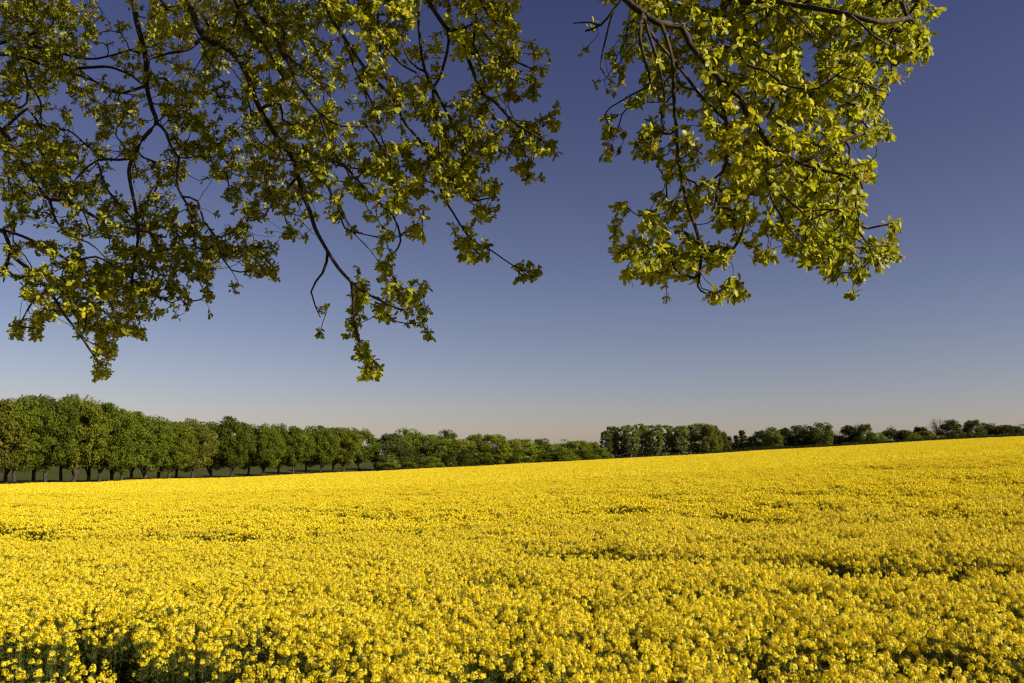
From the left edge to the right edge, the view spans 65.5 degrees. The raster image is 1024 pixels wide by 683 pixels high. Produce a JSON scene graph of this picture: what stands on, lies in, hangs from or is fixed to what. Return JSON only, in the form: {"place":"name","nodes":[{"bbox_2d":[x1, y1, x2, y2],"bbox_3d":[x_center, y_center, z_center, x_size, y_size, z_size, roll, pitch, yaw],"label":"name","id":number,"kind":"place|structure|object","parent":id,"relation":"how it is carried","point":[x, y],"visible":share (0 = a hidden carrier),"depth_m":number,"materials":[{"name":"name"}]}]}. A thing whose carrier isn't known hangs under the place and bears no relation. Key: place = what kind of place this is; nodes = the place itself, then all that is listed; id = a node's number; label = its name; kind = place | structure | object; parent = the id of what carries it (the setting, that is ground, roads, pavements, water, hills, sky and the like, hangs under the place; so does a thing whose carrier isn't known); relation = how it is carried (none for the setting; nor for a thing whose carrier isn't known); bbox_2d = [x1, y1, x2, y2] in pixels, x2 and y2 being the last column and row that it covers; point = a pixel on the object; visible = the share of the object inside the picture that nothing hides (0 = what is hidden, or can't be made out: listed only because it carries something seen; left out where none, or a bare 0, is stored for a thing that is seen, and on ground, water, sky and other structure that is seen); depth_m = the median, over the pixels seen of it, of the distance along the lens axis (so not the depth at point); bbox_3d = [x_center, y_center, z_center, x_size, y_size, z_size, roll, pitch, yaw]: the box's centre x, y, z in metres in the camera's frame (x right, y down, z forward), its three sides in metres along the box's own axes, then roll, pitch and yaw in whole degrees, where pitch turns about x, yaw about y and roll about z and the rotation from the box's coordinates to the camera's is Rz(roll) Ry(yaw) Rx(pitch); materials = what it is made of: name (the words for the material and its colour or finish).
{"place":"outdoors","nodes":[
{"label":"outdoors","id":0,"kind":"place"},
{"bbox_2d":[0,455,656,482],"bbox_3d":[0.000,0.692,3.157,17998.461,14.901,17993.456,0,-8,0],"label":"ground","id":1,"kind":"structure","parent":0,"point":[53,473],"depth_m":226.36,"materials":[{"name":"plant"}]},
{"bbox_2d":[0,398,37,470],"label":"avenue tree","id":2,"kind":"object","parent":1,"relation":"on","point":[10,461],"visible":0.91,"depth_m":125.10,"materials":[{"name":"green plant"}]},
{"bbox_2d":[1,398,41,482],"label":"avenue tree","id":3,"kind":"object","parent":1,"relation":"on","point":[6,471],"depth_m":134.20,"materials":[{"name":"green plant"}]},
{"bbox_2d":[0,394,58,481],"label":"avenue tree","id":4,"kind":"object","parent":1,"relation":"on","point":[33,455],"visible":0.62,"depth_m":128.81,"materials":[{"name":"green plant"}]},
{"bbox_2d":[19,396,83,482],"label":"avenue tree","id":5,"kind":"object","parent":1,"relation":"on","point":[57,454],"visible":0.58,"depth_m":134.27,"materials":[{"name":"green plant"}]},
{"bbox_2d":[30,393,75,481],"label":"avenue tree","id":6,"kind":"object","parent":1,"relation":"on","point":[33,478],"visible":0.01,"depth_m":139.64,"materials":[{"name":"green plant"}]},
{"bbox_2d":[53,393,95,481],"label":"avenue tree","id":7,"kind":"object","parent":1,"relation":"on","point":[60,467],"visible":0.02,"depth_m":145.19,"materials":[{"name":"green plant"}]},
{"bbox_2d":[47,395,110,481],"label":"avenue tree","id":8,"kind":"object","parent":1,"relation":"on","point":[78,459],"visible":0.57,"depth_m":140.68,"materials":[{"name":"green plant"}]},
{"bbox_2d":[77,399,117,481],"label":"avenue tree","id":9,"kind":"object","parent":1,"relation":"on","point":[88,472],"visible":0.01,"depth_m":150.70,"materials":[{"name":"green plant"}]},
{"bbox_2d":[76,402,138,481],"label":"avenue tree","id":10,"kind":"object","parent":1,"relation":"on","point":[114,414],"visible":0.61,"depth_m":146.03,"materials":[{"name":"green plant"}]},
{"bbox_2d":[104,406,145,479],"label":"avenue tree","id":11,"kind":"object","parent":1,"relation":"on","point":[111,473],"depth_m":156.56,"materials":[{"name":"green plant"}]},
{"bbox_2d":[106,410,158,480],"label":"avenue tree","id":12,"kind":"object","parent":1,"relation":"on","point":[133,460],"visible":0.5,"depth_m":151.69,"materials":[{"name":"green plant"}]},
{"bbox_2d":[127,411,158,478],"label":"avenue tree","id":13,"kind":"object","parent":1,"relation":"on","point":[137,413],"visible":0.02,"depth_m":162.47,"materials":[{"name":"green plant"}]},
{"bbox_2d":[128,414,177,478],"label":"avenue tree","id":14,"kind":"object","parent":1,"relation":"on","point":[159,454],"visible":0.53,"depth_m":157.56,"materials":[{"name":"green plant"}]},
{"bbox_2d":[148,418,181,477],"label":"avenue tree","id":15,"kind":"object","parent":1,"relation":"on","point":[158,474],"visible":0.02,"depth_m":168.41,"materials":[{"name":"green plant"}]},
{"bbox_2d":[152,420,196,478],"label":"avenue tree","id":16,"kind":"object","parent":1,"relation":"on","point":[179,462],"visible":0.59,"depth_m":163.91,"materials":[{"name":"green plant"}]},
{"bbox_2d":[170,421,202,477],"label":"avenue tree","id":17,"kind":"object","parent":1,"relation":"on","point":[176,472],"visible":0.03,"depth_m":174.04,"materials":[{"name":"green plant"}]},
{"bbox_2d":[173,417,219,477],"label":"avenue tree","id":18,"kind":"object","parent":1,"relation":"on","point":[205,450],"visible":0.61,"depth_m":171.25,"materials":[{"name":"green plant"}]},
{"bbox_2d":[199,420,232,476],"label":"avenue tree","id":19,"kind":"object","parent":1,"relation":"on","point":[209,425],"visible":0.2,"depth_m":185.55,"materials":[{"name":"green plant"}]},
{"bbox_2d":[208,416,254,476],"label":"avenue tree","id":20,"kind":"object","parent":1,"relation":"on","point":[229,458],"visible":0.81,"depth_m":184.05,"materials":[{"name":"green plant"}]},
{"bbox_2d":[233,423,270,475],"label":"avenue tree","id":21,"kind":"object","parent":1,"relation":"on","point":[248,463],"visible":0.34,"depth_m":198.78,"materials":[{"name":"green plant"}]},
{"bbox_2d":[242,423,287,475],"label":"avenue tree","id":22,"kind":"object","parent":1,"relation":"on","point":[272,456],"visible":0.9,"depth_m":198.09,"materials":[{"name":"green plant"}]},
{"bbox_2d":[271,423,299,474],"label":"avenue tree","id":23,"kind":"object","parent":1,"relation":"on","point":[282,430],"visible":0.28,"depth_m":213.17,"materials":[{"name":"green plant"}]},
{"bbox_2d":[273,425,315,473],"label":"avenue tree","id":24,"kind":"object","parent":1,"relation":"on","point":[307,446],"visible":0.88,"depth_m":212.40,"materials":[{"name":"green plant"}]},
{"bbox_2d":[295,425,325,473],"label":"avenue tree","id":25,"kind":"object","parent":1,"relation":"on","point":[306,463],"visible":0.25,"depth_m":227.45,"materials":[{"name":"green plant"}]},
{"bbox_2d":[308,425,340,472],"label":"avenue tree","id":26,"kind":"object","parent":1,"relation":"on","point":[326,456],"visible":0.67,"depth_m":226.40,"materials":[{"name":"green plant"}]},
{"bbox_2d":[321,427,352,471],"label":"avenue tree","id":27,"kind":"object","parent":1,"relation":"on","point":[340,444],"visible":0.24,"depth_m":242.50,"materials":[{"name":"green plant"}]},
{"bbox_2d":[326,426,363,471],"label":"avenue tree","id":28,"kind":"object","parent":1,"relation":"on","point":[354,439],"visible":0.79,"depth_m":241.26,"materials":[{"name":"green plant"}]},
{"bbox_2d":[347,428,383,470],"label":"avenue tree","id":29,"kind":"object","parent":1,"relation":"on","point":[367,453],"visible":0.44,"depth_m":259.12,"materials":[{"name":"green plant"}]},
{"bbox_2d":[375,454,400,469],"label":"leafy tree","id":30,"kind":"object","parent":1,"relation":"on","point":[380,465],"visible":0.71,"depth_m":250.50,"materials":[{"name":"green plant"}]},
{"bbox_2d":[369,433,408,469],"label":"leafy tree","id":31,"kind":"object","parent":1,"relation":"on","point":[389,439],"visible":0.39,"depth_m":263.14,"materials":[{"name":"green plant"}]},
{"bbox_2d":[396,458,420,467],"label":"leafy tree","id":32,"kind":"object","parent":1,"relation":"on","point":[406,462],"visible":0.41,"depth_m":256.79,"materials":[{"name":"green plant"}]},
{"bbox_2d":[392,427,425,457],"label":"leafy tree","id":33,"kind":"object","parent":1,"relation":"on","point":[407,439],"visible":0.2,"depth_m":279.63,"materials":[{"name":"green plant"}]},
{"bbox_2d":[410,432,439,456],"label":"leafy tree","id":34,"kind":"object","parent":1,"relation":"on","point":[416,443],"visible":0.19,"depth_m":278.26,"materials":[{"name":"green plant"}]},
{"bbox_2d":[416,456,445,467],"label":"leafy tree","id":35,"kind":"object","parent":1,"relation":"on","point":[429,459],"visible":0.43,"depth_m":260.38,"materials":[{"name":"green plant"}]},
{"bbox_2d":[419,438,467,465],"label":"leafy tree","id":36,"kind":"object","parent":1,"relation":"on","point":[443,443],"visible":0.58,"depth_m":272.03,"materials":[{"name":"green plant"}]},
{"bbox_2d":[437,429,456,448],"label":"leafy tree","id":37,"kind":"object","parent":1,"relation":"on","point":[446,434],"visible":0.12,"depth_m":297.03,"materials":[{"name":"green plant"}]},
{"bbox_2d":[442,438,484,464],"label":"leafy tree","id":38,"kind":"object","parent":1,"relation":"on","point":[467,443],"visible":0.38,"depth_m":277.38,"materials":[{"name":"green plant"}]},
{"bbox_2d":[0,0,946,382],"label":"overhanging tree","id":39,"kind":"object","parent":1,"relation":"on","point":[798,186],"visible":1,"depth_m":6.41,"materials":[{"name":"green plant"}]},
{"bbox_2d":[466,434,486,463],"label":"leafy tree","id":40,"kind":"object","parent":1,"relation":"on","point":[477,438],"visible":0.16,"depth_m":290.26,"materials":[{"name":"green plant"}]},
{"bbox_2d":[476,434,516,464],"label":"leafy tree","id":41,"kind":"object","parent":1,"relation":"on","point":[500,441],"visible":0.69,"depth_m":279.46,"materials":[{"name":"green plant"}]},
{"bbox_2d":[0,436,1023,682],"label":"rapeseed crop","id":42,"kind":"object","parent":1,"relation":"on","point":[898,562],"visible":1,"depth_m":14.24,"materials":[{"name":"yellow plant"}]},
{"bbox_2d":[0,432,1023,483],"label":"undergrowth","id":43,"kind":"object","parent":1,"relation":"on","point":[778,446],"visible":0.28,"depth_m":268.12,"materials":[{"name":"plant"}]},
{"bbox_2d":[504,438,544,462],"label":"leafy tree","id":44,"kind":"object","parent":1,"relation":"on","point":[527,444],"visible":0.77,"depth_m":282.11,"materials":[{"name":"green plant"}]},
{"bbox_2d":[534,438,549,459],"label":"leafy tree","id":45,"kind":"object","parent":1,"relation":"on","point":[540,442],"visible":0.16,"depth_m":294.78,"materials":[{"name":"green plant"}]},
{"bbox_2d":[535,443,568,461],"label":"leafy tree","id":46,"kind":"object","parent":1,"relation":"on","point":[552,448],"visible":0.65,"depth_m":284.07,"materials":[{"name":"green plant"}]},
{"bbox_2d":[554,451,580,461],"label":"leafy tree","id":47,"kind":"object","parent":1,"relation":"on","point":[570,456],"visible":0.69,"depth_m":280.28,"materials":[{"name":"green plant"}]},
{"bbox_2d":[556,439,592,458],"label":"leafy tree","id":48,"kind":"object","parent":1,"relation":"on","point":[573,445],"visible":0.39,"depth_m":290.92,"materials":[{"name":"green plant"}]},
{"bbox_2d":[573,450,598,459],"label":"leafy tree","id":49,"kind":"object","parent":1,"relation":"on","point":[588,454],"visible":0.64,"depth_m":285.08,"materials":[{"name":"green plant"}]},
{"bbox_2d":[585,441,603,456],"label":"leafy tree","id":50,"kind":"object","parent":1,"relation":"on","point":[594,445],"visible":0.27,"depth_m":295.69,"materials":[{"name":"green plant"}]},
{"bbox_2d":[592,448,613,458],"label":"leafy tree","id":51,"kind":"object","parent":1,"relation":"on","point":[605,454],"visible":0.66,"depth_m":291.31,"materials":[{"name":"green plant"}]},
{"bbox_2d":[599,431,612,453],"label":"poplar tree","id":52,"kind":"object","parent":1,"relation":"on","point":[608,445],"visible":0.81,"depth_m":318.96,"materials":[{"name":"green plant"}]},
{"bbox_2d":[604,425,620,456],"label":"poplar tree","id":53,"kind":"object","parent":1,"relation":"on","point":[614,431],"visible":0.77,"depth_m":322.45,"materials":[{"name":"green plant"}]},
{"bbox_2d":[613,425,627,454],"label":"poplar tree","id":54,"kind":"object","parent":1,"relation":"on","point":[621,430],"visible":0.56,"depth_m":326.25,"materials":[{"name":"green plant"}]},
{"bbox_2d":[623,425,640,455],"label":"poplar tree","id":55,"kind":"object","parent":1,"relation":"on","point":[635,437],"visible":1,"depth_m":318.47,"materials":[{"name":"green plant"}]},
{"bbox_2d":[630,423,647,455],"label":"poplar tree","id":56,"kind":"object","parent":1,"relation":"on","point":[643,433],"visible":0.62,"depth_m":322.43,"materials":[{"name":"green plant"}]},
{"bbox_2d":[640,425,653,453],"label":"poplar tree","id":57,"kind":"object","parent":1,"relation":"on","point":[648,431],"visible":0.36,"depth_m":326.62,"materials":[{"name":"green plant"}]},
{"bbox_2d":[647,424,664,454],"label":"poplar tree","id":58,"kind":"object","parent":1,"relation":"on","point":[651,435],"visible":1,"depth_m":318.89,"materials":[{"name":"green plant"}]},
{"bbox_2d":[656,425,673,454],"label":"poplar tree","id":59,"kind":"object","parent":1,"relation":"on","point":[667,435],"visible":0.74,"depth_m":322.56,"materials":[{"name":"green plant"}]},
{"bbox_2d":[666,426,680,453],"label":"poplar tree","id":60,"kind":"object","parent":1,"relation":"on","point":[671,430],"visible":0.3,"depth_m":325.99,"materials":[{"name":"green plant"}]},
{"bbox_2d":[672,425,689,453],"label":"poplar tree","id":61,"kind":"object","parent":1,"relation":"on","point":[683,431],"visible":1,"depth_m":318.26,"materials":[{"name":"green plant"}]},
{"bbox_2d":[682,425,698,452],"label":"poplar tree","id":62,"kind":"object","parent":1,"relation":"on","point":[691,428],"visible":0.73,"depth_m":323.01,"materials":[{"name":"green plant"}]},
{"bbox_2d":[691,423,702,452],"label":"poplar tree","id":63,"kind":"object","parent":1,"relation":"on","point":[698,426],"visible":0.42,"depth_m":326.06,"materials":[{"name":"green plant"}]},
{"bbox_2d":[381,425,1022,468],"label":"woodland understory","id":64,"kind":"object","parent":1,"relation":"on","point":[412,451],"visible":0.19,"depth_m":271.98,"materials":[{"name":"green plant"}]},
{"bbox_2d":[698,423,719,452],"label":"poplar tree","id":65,"kind":"object","parent":1,"relation":"on","point":[707,430],"visible":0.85,"depth_m":317.69,"materials":[{"name":"green plant"}]},
{"bbox_2d":[707,425,723,450],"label":"poplar tree","id":66,"kind":"object","parent":1,"relation":"on","point":[718,435],"visible":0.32,"depth_m":322.51,"materials":[{"name":"green plant"}]},
{"bbox_2d":[718,431,731,451],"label":"leafy tree","id":67,"kind":"object","parent":1,"relation":"on","point":[727,445],"visible":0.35,"depth_m":335.69,"materials":[{"name":"green plant"}]},
{"bbox_2d":[726,436,732,447],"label":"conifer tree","id":68,"kind":"object","parent":1,"relation":"on","point":[729,438],"visible":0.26,"depth_m":346.90,"materials":[{"name":"green plant"}]},
{"bbox_2d":[732,435,740,448],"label":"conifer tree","id":69,"kind":"object","parent":1,"relation":"on","point":[735,445],"visible":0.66,"depth_m":342.19,"materials":[{"name":"green plant"}]},
{"bbox_2d":[738,430,745,448],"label":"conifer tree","id":70,"kind":"object","parent":1,"relation":"on","point":[742,437],"visible":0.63,"depth_m":347.17,"materials":[{"name":"green plant"}]},
{"bbox_2d":[742,436,760,448],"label":"leafy tree","id":71,"kind":"object","parent":1,"relation":"on","point":[751,443],"visible":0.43,"depth_m":340.97,"materials":[{"name":"green plant"}]},
{"bbox_2d":[748,430,770,445],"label":"leafy tree","id":72,"kind":"object","parent":1,"relation":"on","point":[758,435],"visible":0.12,"depth_m":346.13,"materials":[{"name":"green plant"}]},
{"bbox_2d":[761,426,783,449],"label":"leafy tree","id":73,"kind":"object","parent":1,"relation":"on","point":[771,438],"visible":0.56,"depth_m":336.41,"materials":[{"name":"green plant"}]},
{"bbox_2d":[776,427,793,445],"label":"leafy tree","id":74,"kind":"object","parent":1,"relation":"on","point":[783,431],"visible":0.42,"depth_m":345.42,"materials":[{"name":"green plant"}]},
{"bbox_2d":[784,424,824,445],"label":"leafy tree","id":75,"kind":"object","parent":1,"relation":"on","point":[803,432],"visible":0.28,"depth_m":344.67,"materials":[{"name":"green plant"}]},
{"bbox_2d":[809,422,833,444],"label":"leafy tree","id":76,"kind":"object","parent":1,"relation":"on","point":[828,437],"visible":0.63,"depth_m":337.36,"materials":[{"name":"green plant"}]},
{"bbox_2d":[832,430,848,444],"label":"budding tree","id":77,"kind":"object","parent":1,"relation":"on","point":[836,441],"visible":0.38,"depth_m":346.35,"materials":[{"name":"green plant"}]},
{"bbox_2d":[838,425,861,442],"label":"leafy tree","id":78,"kind":"object","parent":1,"relation":"on","point":[849,429],"visible":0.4,"depth_m":346.00,"materials":[{"name":"green plant"}]},
{"bbox_2d":[852,424,875,443],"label":"leafy tree","id":79,"kind":"object","parent":1,"relation":"on","point":[865,428],"visible":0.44,"depth_m":337.65,"materials":[{"name":"green plant"}]},
{"bbox_2d":[866,432,889,440],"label":"leafy tree","id":80,"kind":"object","parent":1,"relation":"on","point":[881,436],"visible":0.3,"depth_m":334.96,"materials":[{"name":"green plant"}]},
{"bbox_2d":[881,429,902,440],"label":"leafy tree","id":81,"kind":"object","parent":1,"relation":"on","point":[888,433],"visible":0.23,"depth_m":345.25,"materials":[{"name":"green plant"}]},
{"bbox_2d":[893,430,916,441],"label":"leafy tree","id":82,"kind":"object","parent":1,"relation":"on","point":[904,433],"visible":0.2,"depth_m":343.23,"materials":[{"name":"green plant"}]},
{"bbox_2d":[904,433,921,439],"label":"leafy tree","id":83,"kind":"object","parent":1,"relation":"on","point":[910,435],"visible":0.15,"depth_m":326.86,"materials":[{"name":"green plant"}]},
{"bbox_2d":[913,426,928,435],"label":"leafy tree","id":84,"kind":"object","parent":1,"relation":"on","point":[917,429],"visible":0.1,"depth_m":349.30,"materials":[{"name":"green plant"}]},
{"bbox_2d":[913,430,933,439],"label":"leafy tree","id":85,"kind":"object","parent":1,"relation":"on","point":[925,433],"visible":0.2,"depth_m":328.55,"materials":[{"name":"green plant"}]},
{"bbox_2d":[928,419,949,435],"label":"budding tree","id":86,"kind":"object","parent":1,"relation":"on","point":[936,430],"visible":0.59,"depth_m":342.63,"materials":[{"name":"plant"}]},
{"bbox_2d":[938,419,962,435],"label":"leafy tree","id":87,"kind":"object","parent":1,"relation":"on","point":[951,425],"visible":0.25,"depth_m":341.00,"materials":[{"name":"green plant"}]},
{"bbox_2d":[944,430,966,436],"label":"leafy tree","id":88,"kind":"object","parent":1,"relation":"on","point":[956,432],"visible":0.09,"depth_m":323.09,"materials":[{"name":"green plant"}]},
{"bbox_2d":[961,419,987,435],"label":"leafy tree","id":89,"kind":"object","parent":1,"relation":"on","point":[969,424],"visible":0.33,"depth_m":331.20,"materials":[{"name":"green plant"}]},
{"bbox_2d":[981,422,1001,434],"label":"leafy tree","id":90,"kind":"object","parent":1,"relation":"on","point":[986,427],"visible":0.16,"depth_m":336.15,"materials":[{"name":"green plant"}]},
{"bbox_2d":[986,425,1014,434],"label":"leafy tree","id":91,"kind":"object","parent":1,"relation":"on","point":[998,428],"visible":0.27,"depth_m":331.36,"materials":[{"name":"green plant"}]},
{"bbox_2d":[999,424,1023,432],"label":"leafy tree","id":92,"kind":"object","parent":1,"relation":"on","point":[1017,429],"visible":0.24,"depth_m":330.61,"materials":[{"name":"green plant"}]},
{"bbox_2d":[0,0,1023,454],"label":"sky","id":93,"kind":"structure","parent":0,"point":[575,352],"materials":[{"name":"blue"}]}
]}

